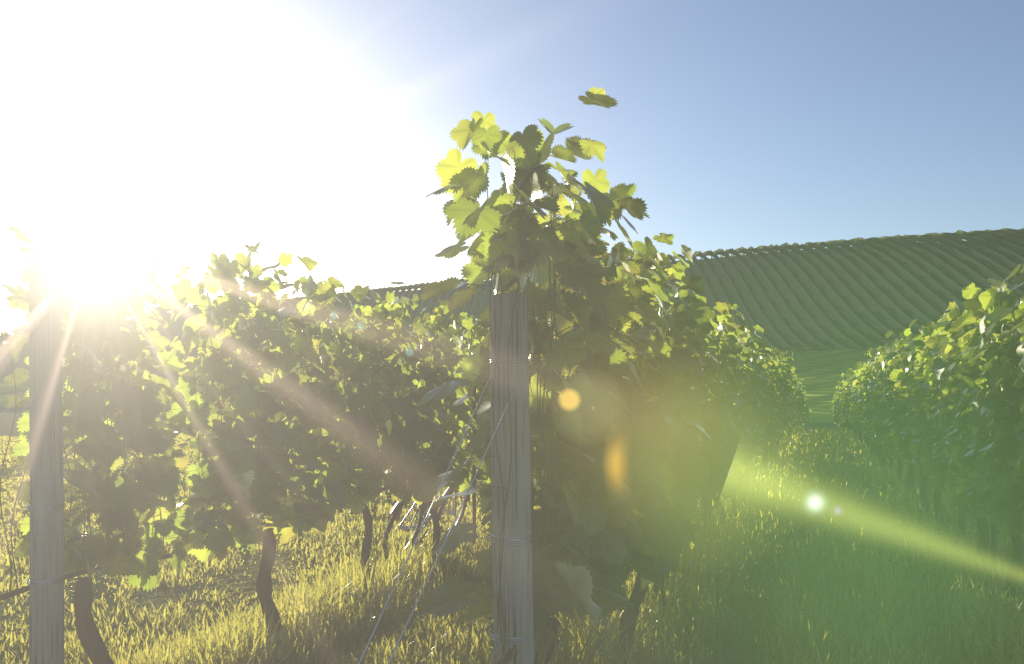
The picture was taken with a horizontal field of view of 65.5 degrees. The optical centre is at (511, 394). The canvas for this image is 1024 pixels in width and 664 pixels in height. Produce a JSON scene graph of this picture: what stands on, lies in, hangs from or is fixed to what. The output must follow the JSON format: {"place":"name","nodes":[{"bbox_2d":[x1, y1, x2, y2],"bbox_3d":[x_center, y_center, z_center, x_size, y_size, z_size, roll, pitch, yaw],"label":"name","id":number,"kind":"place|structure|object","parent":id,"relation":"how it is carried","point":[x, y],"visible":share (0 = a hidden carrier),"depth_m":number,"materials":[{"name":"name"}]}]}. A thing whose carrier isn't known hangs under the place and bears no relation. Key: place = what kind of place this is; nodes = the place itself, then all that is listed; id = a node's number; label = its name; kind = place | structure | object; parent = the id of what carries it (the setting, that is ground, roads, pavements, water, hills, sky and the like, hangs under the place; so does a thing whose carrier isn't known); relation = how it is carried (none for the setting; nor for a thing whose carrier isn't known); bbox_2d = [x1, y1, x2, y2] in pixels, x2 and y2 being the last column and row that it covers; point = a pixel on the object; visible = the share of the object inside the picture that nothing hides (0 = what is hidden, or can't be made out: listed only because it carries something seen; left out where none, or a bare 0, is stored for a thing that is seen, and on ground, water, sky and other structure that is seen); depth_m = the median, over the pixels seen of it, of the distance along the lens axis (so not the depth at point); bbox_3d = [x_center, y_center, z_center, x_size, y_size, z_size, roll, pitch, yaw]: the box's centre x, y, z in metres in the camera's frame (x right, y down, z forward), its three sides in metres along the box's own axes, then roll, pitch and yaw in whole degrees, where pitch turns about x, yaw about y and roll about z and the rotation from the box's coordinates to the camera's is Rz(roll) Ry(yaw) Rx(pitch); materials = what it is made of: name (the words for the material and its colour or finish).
{"place":"outdoors","nodes":[
{"label":"outdoors","id":0,"kind":"place"},
{"bbox_2d":[383,491,467,559],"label":"bicycle tyres","id":1,"kind":"object","parent":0,"point":[390,524],"visible":0.41,"depth_m":7.82,"materials":[{"name":"black rubber"}]},
{"bbox_2d":[389,495,462,546],"bbox_3d":[-0.837,1.195,8.116,0.288,0.586,1.428,18,6,20],"label":"grapevine","id":2,"kind":"object","parent":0,"point":[400,512],"visible":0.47,"depth_m":7.62,"materials":[{"name":"green plant"}]},
{"bbox_2d":[387,463,465,557],"bbox_3d":[-0.790,1.089,8.101,0.608,1.014,1.668,18,6,20],"label":"bicycle frame and wheels","id":3,"kind":"object","parent":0,"point":[415,528],"visible":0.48,"depth_m":7.89,"materials":[{"name":"silver metal"}]},
{"bbox_2d":[0,240,1023,663],"bbox_3d":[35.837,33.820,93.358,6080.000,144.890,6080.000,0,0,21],"label":"ground","id":4,"kind":"structure","parent":0,"point":[158,598],"depth_m":12.07,"materials":[{"name":"green plant"}]},
{"bbox_2d":[0,371,64,585],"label":"end post wires","id":5,"kind":"object","parent":4,"relation":"on","point":[27,507],"visible":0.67,"depth_m":3.54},
{"bbox_2d":[28,255,63,663],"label":"end post","id":6,"kind":"object","parent":4,"relation":"on","point":[46,623],"visible":0.96,"depth_m":3.53,"materials":[{"name":"wood"}]},
{"bbox_2d":[0,304,197,343],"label":"ridge trees","id":7,"kind":"object","parent":4,"relation":"on","point":[22,329],"depth_m":416.42,"materials":[{"name":"green plant"}]},
{"bbox_2d":[0,431,571,663],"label":"ground cover","id":8,"kind":"object","parent":4,"relation":"on","point":[375,653],"visible":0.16,"depth_m":5.64,"materials":[{"name":"green plant"}]},
{"bbox_2d":[390,488,469,544],"bbox_3d":[-0.763,1.020,8.114,0.754,0.891,1.761,18,6,20],"label":"vine trunk","id":9,"kind":"object","parent":4,"relation":"on","point":[396,508],"visible":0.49,"depth_m":7.88,"materials":[{"name":"brown wood"}]},
{"bbox_2d":[358,358,535,663],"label":"end post center wire wraps and guys","id":10,"kind":"object","parent":4,"relation":"on","point":[515,639],"visible":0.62,"depth_m":2.57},
{"bbox_2d":[0,347,895,422],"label":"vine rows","id":11,"kind":"object","parent":4,"relation":"on","point":[820,373],"visible":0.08,"depth_m":107.98,"materials":[{"name":"green plant"}]},
{"bbox_2d":[0,423,1023,663],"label":"grass","id":12,"kind":"structure","parent":4,"relation":"on","point":[695,583],"depth_m":5.93,"materials":[{"name":"green plant"}]},
{"bbox_2d":[0,228,1023,381],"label":"hillside vineyard","id":13,"kind":"object","parent":4,"relation":"on","point":[1005,237],"visible":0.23,"depth_m":171.23,"materials":[{"name":"green plant"}]},
{"bbox_2d":[490,293,533,663],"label":"end post","id":14,"kind":"object","parent":4,"relation":"on","point":[517,582],"visible":0.92,"depth_m":2.67,"materials":[{"name":"wood"}]},
{"bbox_2d":[73,419,1022,663],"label":"vine trunks","id":15,"kind":"object","parent":4,"relation":"on","point":[92,641],"visible":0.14,"depth_m":5.37,"materials":[{"name":"brown plant"}]},
{"bbox_2d":[1,87,719,645],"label":"vine leaves","id":16,"kind":"object","parent":15,"relation":"attached to","point":[639,497],"visible":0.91,"depth_m":3.70,"materials":[{"name":"green plant"}]},
{"bbox_2d":[0,187,1023,663],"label":"grapevine branches","id":17,"kind":"object","parent":15,"relation":"attached to","point":[506,657],"visible":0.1,"depth_m":3.08,"materials":[{"name":"wood"}]},
{"bbox_2d":[63,203,1023,619],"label":"vine petioles","id":18,"kind":"object","parent":17,"relation":"on","point":[431,407],"visible":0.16,"depth_m":3.97,"materials":[{"name":"plant"}]},
{"bbox_2d":[66,458,1023,655],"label":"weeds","id":19,"kind":"object","parent":17,"relation":"hanging from","point":[99,587],"visible":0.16,"depth_m":3.94,"materials":[{"name":"purple"}]},
{"bbox_2d":[195,251,1023,543],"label":"vine leaves","id":20,"kind":"object","parent":15,"relation":"attached to","point":[960,403],"visible":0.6,"depth_m":6.08,"materials":[{"name":"green plant"}]},
{"bbox_2d":[605,319,935,474],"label":"vine leaves","id":21,"kind":"object","parent":15,"relation":"attached to","point":[884,392],"visible":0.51,"depth_m":11.36,"materials":[{"name":"green plant"}]},
{"bbox_2d":[784,359,871,432],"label":"vine leaves","id":22,"kind":"object","parent":15,"relation":"attached to","point":[845,404],"visible":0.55,"depth_m":27.22,"materials":[{"name":"green plant"}]},
{"bbox_2d":[472,356,996,581],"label":"trellis posts","id":23,"kind":"object","parent":4,"relation":"on","point":[993,541],"visible":0.06,"depth_m":7.20,"materials":[{"name":"grey wood"}]},
{"bbox_2d":[62,323,1019,559],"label":"trellis wires","id":24,"kind":"object","parent":23,"relation":"attached to","point":[269,411],"visible":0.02,"depth_m":4.31,"materials":[{"name":"grey metal"}]},
{"bbox_2d":[0,0,1023,342],"label":"sky","id":25,"kind":"structure","parent":0,"point":[318,130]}
]}

